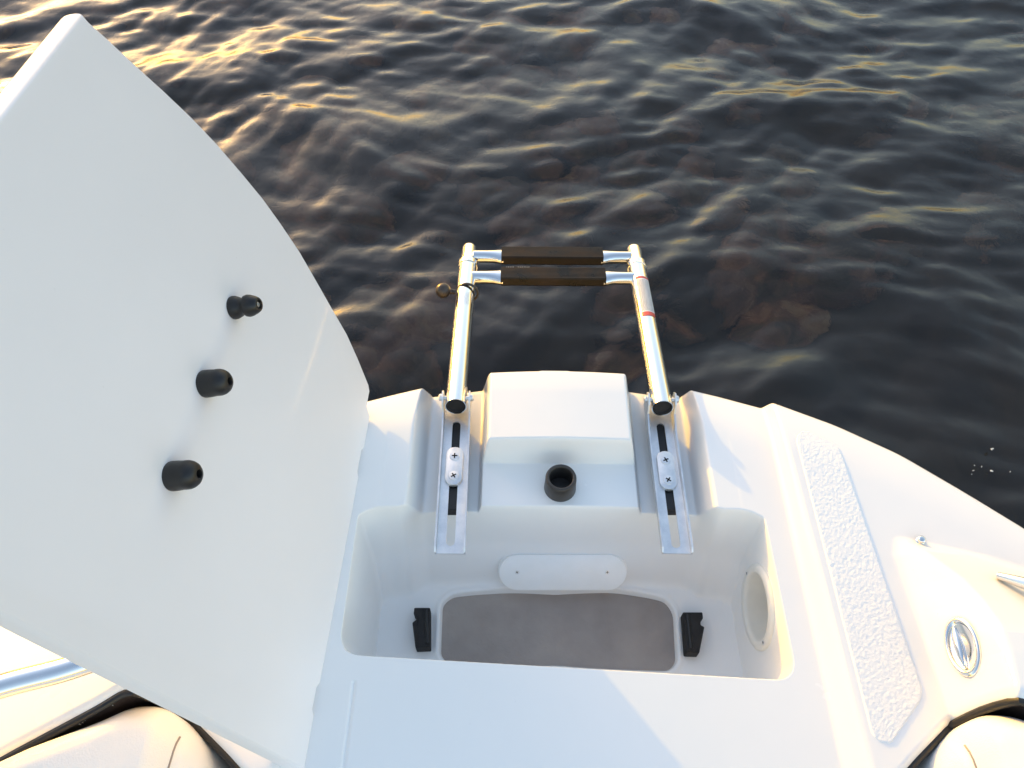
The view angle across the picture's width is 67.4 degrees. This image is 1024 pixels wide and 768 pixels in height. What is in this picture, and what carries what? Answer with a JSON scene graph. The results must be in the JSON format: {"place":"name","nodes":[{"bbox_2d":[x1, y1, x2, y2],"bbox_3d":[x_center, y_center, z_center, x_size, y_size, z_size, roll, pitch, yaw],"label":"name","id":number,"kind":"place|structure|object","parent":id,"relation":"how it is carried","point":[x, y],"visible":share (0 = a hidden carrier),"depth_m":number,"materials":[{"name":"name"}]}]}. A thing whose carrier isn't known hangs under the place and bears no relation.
{"place":"outdoors","nodes":[
{"label":"outdoors","id":0,"kind":"place"},
{"bbox_2d":[0,0,1023,527],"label":"water","id":1,"kind":"structure","parent":0,"point":[812,208],"depth_m":2.70,"materials":[{"name":"black liquid"}]},
{"bbox_2d":[0,14,1023,767],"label":"motorboat","id":2,"kind":"object","parent":1,"relation":"on","point":[218,486],"visible":1,"depth_m":0.93,"materials":[{"name":"white plastic"}]},
{"bbox_2d":[0,706,230,767],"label":"seat cushion","id":3,"kind":"object","parent":2,"relation":"on","point":[148,737],"visible":0.98,"depth_m":0.83,"materials":[{"name":"white leather"}]},
{"bbox_2d":[434,243,692,553],"bbox_3d":[0.074,-0.023,1.270,0.374,0.102,0.655,0,54,0],"label":"boarding ladder","id":4,"kind":"object","parent":2,"relation":"attached to","point":[665,462],"visible":1,"depth_m":1.22,"materials":[{"name":"metal"}]},
{"bbox_2d":[436,283,478,299],"bbox_3d":[-0.099,-0.167,1.392,0.079,0.041,0.028,0,54,0],"label":"ball strap","id":5,"kind":"object","parent":4,"relation":"attached to","point":[444,290],"visible":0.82,"depth_m":1.38,"materials":[{"name":"black rubber"}]},
{"bbox_2d":[917,715,1023,767],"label":"seat cushion","id":6,"kind":"object","parent":2,"relation":"on","point":[991,741],"visible":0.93,"depth_m":0.85,"materials":[{"name":"white leather"}]}
]}

